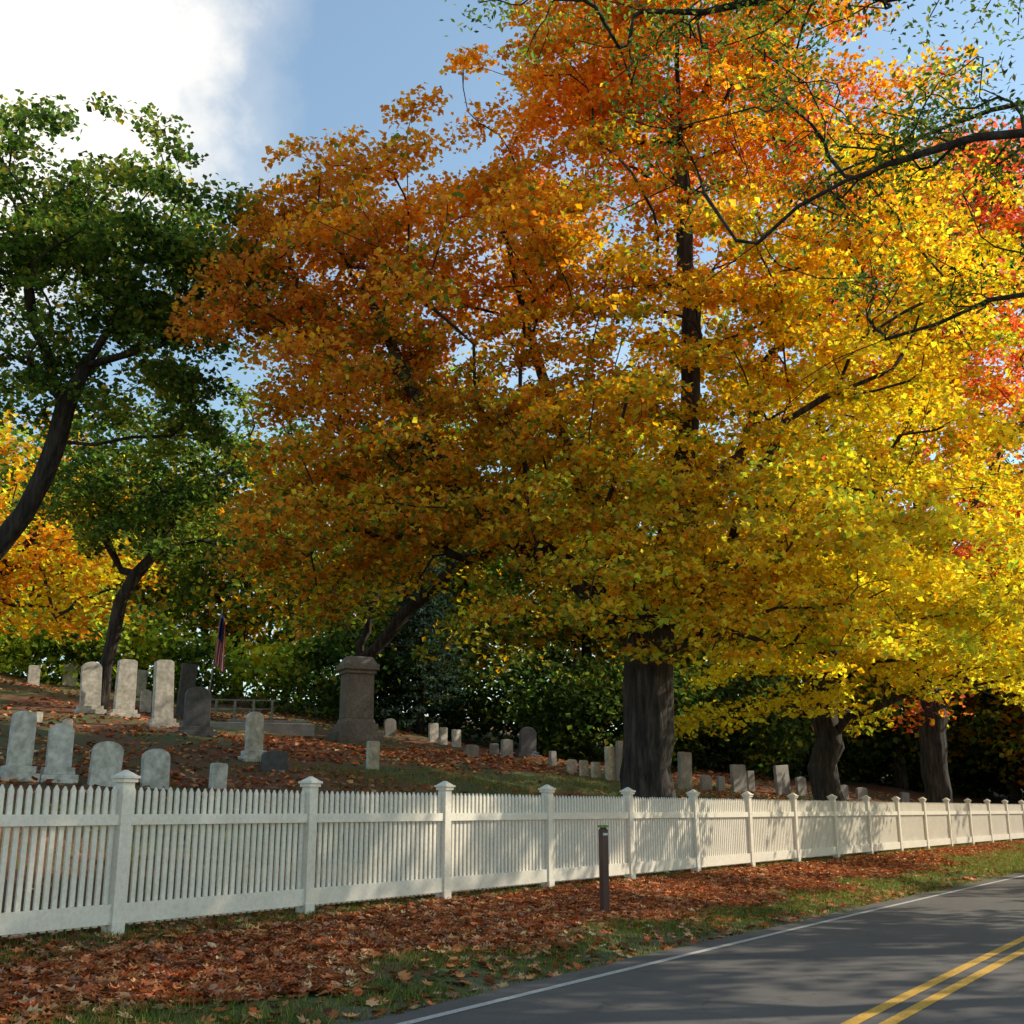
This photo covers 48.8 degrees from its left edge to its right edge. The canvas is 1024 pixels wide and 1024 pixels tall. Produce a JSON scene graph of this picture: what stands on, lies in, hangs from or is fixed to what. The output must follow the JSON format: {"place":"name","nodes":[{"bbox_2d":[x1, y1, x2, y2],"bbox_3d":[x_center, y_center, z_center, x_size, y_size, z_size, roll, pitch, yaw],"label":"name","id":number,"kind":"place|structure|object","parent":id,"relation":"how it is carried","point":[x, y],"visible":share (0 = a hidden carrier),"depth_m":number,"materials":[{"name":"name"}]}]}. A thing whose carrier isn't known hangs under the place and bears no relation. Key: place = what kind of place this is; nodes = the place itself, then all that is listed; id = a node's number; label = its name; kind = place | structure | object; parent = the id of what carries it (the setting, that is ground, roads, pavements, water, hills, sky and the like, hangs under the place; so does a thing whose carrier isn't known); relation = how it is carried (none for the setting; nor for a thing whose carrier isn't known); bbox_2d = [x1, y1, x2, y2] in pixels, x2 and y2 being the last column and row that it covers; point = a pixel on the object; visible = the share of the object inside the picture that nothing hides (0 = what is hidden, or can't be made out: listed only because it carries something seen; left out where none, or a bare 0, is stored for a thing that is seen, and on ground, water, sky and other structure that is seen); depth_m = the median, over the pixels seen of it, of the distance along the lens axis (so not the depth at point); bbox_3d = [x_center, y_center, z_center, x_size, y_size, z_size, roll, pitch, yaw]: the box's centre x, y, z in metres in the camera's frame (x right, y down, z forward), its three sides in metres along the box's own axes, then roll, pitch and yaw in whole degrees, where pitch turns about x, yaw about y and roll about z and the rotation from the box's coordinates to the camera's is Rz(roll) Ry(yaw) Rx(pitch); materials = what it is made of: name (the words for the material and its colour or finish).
{"place":"outdoors","nodes":[
{"label":"outdoors","id":0,"kind":"place"},
{"bbox_2d":[0,672,1023,1023],"bbox_3d":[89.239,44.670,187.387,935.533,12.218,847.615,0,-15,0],"label":"ground","id":1,"kind":"structure","parent":0,"point":[18,694],"depth_m":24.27,"materials":[{"name":"plant"}]},
{"bbox_2d":[0,710,39,781],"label":"headstone","id":2,"kind":"object","parent":1,"relation":"on","point":[20,748],"visible":0.91,"depth_m":18.57,"materials":[{"name":"stone"}]},
{"bbox_2d":[27,665,40,685],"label":"headstone","id":3,"kind":"object","parent":1,"relation":"on","point":[33,674],"visible":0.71,"depth_m":50.56,"materials":[{"name":"stone"}]},
{"bbox_2d":[35,712,42,721],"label":"headstone","id":4,"kind":"object","parent":1,"relation":"on","point":[39,715],"visible":0.66,"depth_m":30.26,"materials":[{"name":"stone"}]},
{"bbox_2d":[40,723,78,783],"bbox_3d":[-7.602,4.064,18.986,0.600,1.008,0.390,9,-17,-32],"label":"headstone","id":5,"kind":"object","parent":1,"relation":"on","point":[59,754],"visible":0.86,"depth_m":18.91,"materials":[{"name":"stone"}]},
{"bbox_2d":[62,719,72,725],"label":"headstone","id":6,"kind":"object","parent":1,"relation":"on","point":[68,721],"visible":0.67,"depth_m":29.23,"materials":[{"name":"stone"}]},
{"bbox_2d":[62,663,78,686],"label":"headstone","id":7,"kind":"object","parent":1,"relation":"on","point":[68,679],"visible":0.71,"depth_m":53.91,"materials":[{"name":"stone"}]},
{"bbox_2d":[0,408,169,648],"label":"maple tree","id":8,"kind":"object","parent":1,"relation":"on","point":[15,562],"visible":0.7,"depth_m":43.01,"materials":[{"name":"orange plant"}]},
{"bbox_2d":[72,662,106,713],"bbox_3d":[-13.716,5.737,36.792,0.975,1.707,0.390,7,-14,-38],"label":"headstone","id":9,"kind":"object","parent":1,"relation":"on","point":[90,688],"visible":0.9,"depth_m":36.72,"materials":[{"name":"stone"}]},
{"bbox_2d":[87,741,123,786],"bbox_3d":[-6.880,4.294,19.147,0.510,0.798,0.130,15,-20,-36],"label":"headstone","id":10,"kind":"object","parent":1,"relation":"on","point":[106,760],"visible":0.72,"depth_m":19.08,"materials":[{"name":"stone"}]},
{"bbox_2d":[107,659,139,717],"bbox_3d":[-12.595,5.768,36.824,0.975,1.910,0.390,10,-17,-37],"label":"headstone","id":11,"kind":"object","parent":1,"relation":"on","point":[125,692],"visible":0.85,"depth_m":36.73,"materials":[{"name":"stone"}]},
{"bbox_2d":[136,670,147,696],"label":"headstone","id":12,"kind":"object","parent":1,"relation":"on","point":[141,682],"visible":0.7,"depth_m":55.66,"materials":[{"name":"stone"}]},
{"bbox_2d":[139,690,151,712],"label":"headstone","id":13,"kind":"object","parent":1,"relation":"on","point":[145,699],"visible":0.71,"depth_m":42.54,"materials":[{"name":"stone"}]},
{"bbox_2d":[140,749,170,789],"bbox_3d":[-6.308,4.566,19.989,0.490,0.738,0.130,10,-17,-39],"label":"headstone","id":14,"kind":"object","parent":1,"relation":"on","point":[155,767],"visible":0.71,"depth_m":19.93,"materials":[{"name":"stone"}]},
{"bbox_2d":[146,660,178,727],"bbox_3d":[-10.037,5.247,32.518,0.855,1.960,0.390,8,-17,-35],"label":"headstone","id":15,"kind":"object","parent":1,"relation":"on","point":[163,698],"visible":0.85,"depth_m":32.42,"materials":[{"name":"stone"}]},
{"bbox_2d":[0,89,329,559],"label":"oak tree","id":16,"kind":"object","parent":1,"relation":"on","point":[81,230],"visible":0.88,"depth_m":26.12,"materials":[{"name":"green plant"}]},
{"bbox_2d":[6,359,327,710],"bbox_3d":[-11.994,0.721,38.898,11.531,12.389,9.074,0,-15,0],"label":"oak tree","id":17,"kind":"object","parent":1,"relation":"on","point":[178,498],"visible":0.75,"depth_m":38.54,"materials":[{"name":"green plant"}]},
{"bbox_2d":[175,663,197,717],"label":"headstone","id":18,"kind":"object","parent":1,"relation":"on","point":[188,675],"visible":0.73,"depth_m":42.41,"materials":[{"name":"stone"}]},
{"bbox_2d":[175,687,217,736],"bbox_3d":[-8.615,5.470,30.935,1.065,1.357,0.390,9,-19,-33],"label":"headstone","id":19,"kind":"object","parent":1,"relation":"on","point":[197,710],"visible":0.86,"depth_m":30.85,"materials":[{"name":"stone"}]},
{"bbox_2d":[209,608,225,690],"bbox_3d":[-11.123,5.755,42.404,0.632,4.366,0.240,0,-15,0],"label":"flag on pole","id":20,"kind":"object","parent":1,"relation":"on","point":[219,657],"visible":0.99,"depth_m":42.55,"materials":[{"name":"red fabric"}]},
{"bbox_2d":[208,763,227,788],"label":"headstone","id":21,"kind":"object","parent":1,"relation":"on","point":[218,774],"visible":0.72,"depth_m":21.48,"materials":[{"name":"stone"}]},
{"bbox_2d":[211,699,274,719],"bbox_3d":[-11.400,8.133,46.462,3.200,0.850,0.100,3,-15,-11],"label":"plot railing","id":22,"kind":"object","parent":1,"relation":"on","point":[235,708],"visible":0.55,"depth_m":46.52,"materials":[{"name":"grey metal"}]},
{"bbox_2d":[181,719,314,737],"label":"stone grave platform","id":23,"kind":"structure","parent":1,"relation":"on","point":[299,728],"depth_m":40.21,"materials":[{"name":"grey stone"}]},
{"bbox_2d":[238,712,266,761],"bbox_3d":[-6.117,5.344,26.824,0.645,1.188,0.390,12,-20,-42],"label":"headstone","id":24,"kind":"object","parent":1,"relation":"on","point":[253,751],"visible":0.74,"depth_m":26.75,"materials":[{"name":"stone"}]},
{"bbox_2d":[261,751,287,771],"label":"headstone","id":25,"kind":"object","parent":1,"relation":"on","point":[277,761],"visible":0.77,"depth_m":25.13,"materials":[{"name":"stone"}]},
{"bbox_2d":[327,656,383,742],"bbox_3d":[-6.000,7.317,43.678,1.800,3.387,1.440,7,-16,-25],"label":"grave monument","id":26,"kind":"object","parent":1,"relation":"on","point":[356,722],"visible":0.95,"depth_m":43.28,"materials":[{"name":"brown stone"}]},
{"bbox_2d":[366,741,379,769],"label":"headstone","id":27,"kind":"object","parent":1,"relation":"on","point":[372,753],"visible":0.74,"depth_m":29.97,"materials":[{"name":"stone"}]},
{"bbox_2d":[384,718,395,735],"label":"headstone","id":28,"kind":"object","parent":1,"relation":"on","point":[390,727],"visible":0.84,"depth_m":50.12,"materials":[{"name":"grey stone"}]},
{"bbox_2d":[374,499,481,734],"bbox_3d":[-4.354,4.252,55.690,6.205,13.806,6.291,0,-15,0],"label":"spruce tree","id":29,"kind":"object","parent":1,"relation":"on","point":[422,612],"visible":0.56,"depth_m":54.24,"materials":[{"name":"green plant"}]},
{"bbox_2d":[428,723,438,741],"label":"headstone","id":30,"kind":"object","parent":1,"relation":"on","point":[433,729],"visible":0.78,"depth_m":48.91,"materials":[{"name":"stone"}]},
{"bbox_2d":[439,727,447,744],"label":"headstone","id":31,"kind":"object","parent":1,"relation":"on","point":[443,733],"visible":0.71,"depth_m":47.70,"materials":[{"name":"stone"}]},
{"bbox_2d":[452,729,460,746],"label":"headstone","id":32,"kind":"object","parent":1,"relation":"on","point":[456,737],"visible":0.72,"depth_m":47.00,"materials":[{"name":"stone"}]},
{"bbox_2d":[466,744,478,757],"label":"headstone","id":33,"kind":"object","parent":1,"relation":"on","point":[472,750],"visible":0.78,"depth_m":39.91,"materials":[{"name":"grey stone"}]},
{"bbox_2d":[489,743,498,754],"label":"headstone","id":34,"kind":"object","parent":1,"relation":"on","point":[494,748],"visible":0.71,"depth_m":44.13,"materials":[{"name":"grey stone"}]},
{"bbox_2d":[501,739,512,756],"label":"headstone","id":35,"kind":"object","parent":1,"relation":"on","point":[506,747],"visible":0.81,"depth_m":43.66,"materials":[{"name":"grey stone"}]},
{"bbox_2d":[250,344,767,676],"bbox_3d":[0.250,0.689,50.241,24.328,17.868,9.243,0,-15,0],"label":"oak tree","id":36,"kind":"object","parent":1,"relation":"on","point":[382,641],"visible":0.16,"depth_m":50.49,"materials":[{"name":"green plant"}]},
{"bbox_2d":[0,770,1023,936],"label":"white picket fence","id":37,"kind":"object","parent":1,"relation":"on","point":[693,832],"visible":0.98,"depth_m":14.15,"materials":[{"name":"paint"}]},
{"bbox_2d":[0,676,1023,1023],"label":"fallen leaves","id":38,"kind":"object","parent":1,"relation":"on","point":[264,954],"visible":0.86,"depth_m":12.54,"materials":[{"name":"brown plant"}]},
{"bbox_2d":[0,580,1023,799],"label":"shrub thicket","id":39,"kind":"object","parent":1,"relation":"on","point":[565,714],"visible":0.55,"depth_m":54.76,"materials":[{"name":"green plant"}]},
{"bbox_2d":[0,411,1023,798],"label":"distant trees","id":40,"kind":"object","parent":1,"relation":"on","point":[246,619],"visible":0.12,"depth_m":63.30,"materials":[{"name":"green plant"}]},
{"bbox_2d":[513,727,541,757],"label":"headstone","id":41,"kind":"object","parent":1,"relation":"on","point":[527,740],"visible":0.9,"depth_m":44.28,"materials":[{"name":"stone"}]},
{"bbox_2d":[549,751,556,765],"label":"headstone","id":42,"kind":"object","parent":1,"relation":"on","point":[552,759],"visible":0.75,"depth_m":41.40,"materials":[{"name":"grey stone"}]},
{"bbox_2d":[567,759,576,773],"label":"headstone","id":43,"kind":"object","parent":1,"relation":"on","point":[571,766],"visible":0.84,"depth_m":39.63,"materials":[{"name":"stone"}]},
{"bbox_2d":[579,760,588,775],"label":"headstone","id":44,"kind":"object","parent":1,"relation":"on","point":[583,767],"visible":0.82,"depth_m":39.26,"materials":[{"name":"stone"}]},
{"bbox_2d":[162,0,1023,842],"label":"maple tree","id":45,"kind":"object","parent":1,"relation":"on","point":[696,578],"visible":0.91,"depth_m":24.14,"materials":[{"name":"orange plant"}]},
{"bbox_2d":[591,762,600,777],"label":"headstone","id":46,"kind":"object","parent":1,"relation":"on","point":[595,769],"visible":0.77,"depth_m":39.04,"materials":[{"name":"stone"}]},
{"bbox_2d":[598,825,609,911],"bbox_3d":[1.220,4.783,14.975,0.110,1.220,0.101,9,-17,-30],"label":"marker post","id":47,"kind":"object","parent":1,"relation":"on","point":[603,869],"visible":0.8,"depth_m":14.96,"materials":[{"name":"brown wood"}]},
{"bbox_2d":[604,746,614,779],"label":"headstone","id":48,"kind":"object","parent":1,"relation":"on","point":[609,752],"visible":0.81,"depth_m":38.92,"materials":[{"name":"stone"}]},
{"bbox_2d":[615,741,622,780],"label":"headstone","id":49,"kind":"object","parent":1,"relation":"on","point":[618,752],"visible":0.37,"depth_m":38.99,"materials":[{"name":"grey stone"}]},
{"bbox_2d":[677,752,691,790],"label":"headstone","id":50,"kind":"object","parent":1,"relation":"on","point":[684,770],"visible":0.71,"depth_m":38.54,"materials":[{"name":"grey stone"}]},
{"bbox_2d":[700,775,711,789],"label":"headstone","id":51,"kind":"object","parent":1,"relation":"on","point":[705,782],"visible":0.77,"depth_m":42.42,"materials":[{"name":"grey stone"}]},
{"bbox_2d":[716,776,724,790],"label":"headstone","id":52,"kind":"object","parent":1,"relation":"on","point":[720,782],"visible":0.79,"depth_m":42.73,"materials":[{"name":"grey stone"}]},
{"bbox_2d":[439,0,1023,380],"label":"elm tree","id":53,"kind":"object","parent":1,"relation":"on","point":[949,144],"visible":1,"depth_m":16.62,"materials":[{"name":"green plant"}]},
{"bbox_2d":[730,764,746,792],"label":"headstone","id":54,"kind":"object","parent":1,"relation":"on","point":[738,777],"visible":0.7,"depth_m":43.23,"materials":[{"name":"grey stone"}]},
{"bbox_2d":[746,771,754,791],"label":"headstone","id":55,"kind":"object","parent":1,"relation":"on","point":[750,777],"visible":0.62,"depth_m":45.86,"materials":[{"name":"grey stone"}]},
{"bbox_2d":[773,765,790,794],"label":"headstone","id":56,"kind":"object","parent":1,"relation":"on","point":[781,779],"visible":0.84,"depth_m":46.59,"materials":[{"name":"grey stone"}]},
{"bbox_2d":[795,777,806,794],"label":"headstone","id":57,"kind":"object","parent":1,"relation":"on","point":[800,785],"visible":0.85,"depth_m":46.78,"materials":[{"name":"grey stone"}]},
{"bbox_2d":[628,111,1023,800],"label":"maple tree","id":58,"kind":"object","parent":1,"relation":"on","point":[820,705],"visible":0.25,"depth_m":32.98,"materials":[{"name":"yellow plant"}]},
{"bbox_2d":[840,785,848,798],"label":"headstone","id":59,"kind":"object","parent":1,"relation":"on","point":[844,789],"visible":0.62,"depth_m":49.38,"materials":[{"name":"grey stone"}]},
{"bbox_2d":[855,787,867,798],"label":"headstone","id":60,"kind":"object","parent":1,"relation":"on","point":[861,792],"visible":0.8,"depth_m":50.34,"materials":[{"name":"grey stone"}]},
{"bbox_2d":[730,215,1023,802],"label":"maple tree","id":61,"kind":"object","parent":1,"relation":"on","point":[934,718],"visible":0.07,"depth_m":45.34,"materials":[{"name":"yellow plant"}]},
{"bbox_2d":[900,792,908,801],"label":"headstone","id":62,"kind":"object","parent":1,"relation":"on","point":[904,796],"visible":0.69,"depth_m":53.23,"materials":[{"name":"grey stone"}]},
{"bbox_2d":[846,436,1023,755],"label":"maple tree","id":63,"kind":"object","parent":1,"relation":"on","point":[990,715],"visible":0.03,"depth_m":61.61,"materials":[{"name":"red plant"}]},
{"bbox_2d":[910,646,1023,803],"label":"roadside trees","id":64,"kind":"object","parent":1,"relation":"on","point":[1012,774],"visible":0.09,"depth_m":65.26,"materials":[{"name":"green plant"}]},
{"bbox_2d":[0,0,1023,730],"label":"sky","id":65,"kind":"structure","parent":0,"point":[245,76],"materials":[{"name":"blue"}]},
{"bbox_2d":[350,872,1023,1023],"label":"road","id":66,"kind":"structure","parent":0,"point":[839,971],"depth_m":10.40,"materials":[{"name":"grey asphalt"}]},
{"bbox_2d":[397,875,1023,1023],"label":"edge line marking","id":67,"kind":"object","parent":66,"relation":"on","point":[533,991],"visible":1,"depth_m":11.03,"materials":[{"name":"white paint"}]},
{"bbox_2d":[841,936,1023,1023],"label":"line marking","id":68,"kind":"object","parent":66,"relation":"on","point":[905,1013],"visible":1,"depth_m":9.79,"materials":[{"name":"yellow paint"}]}
]}

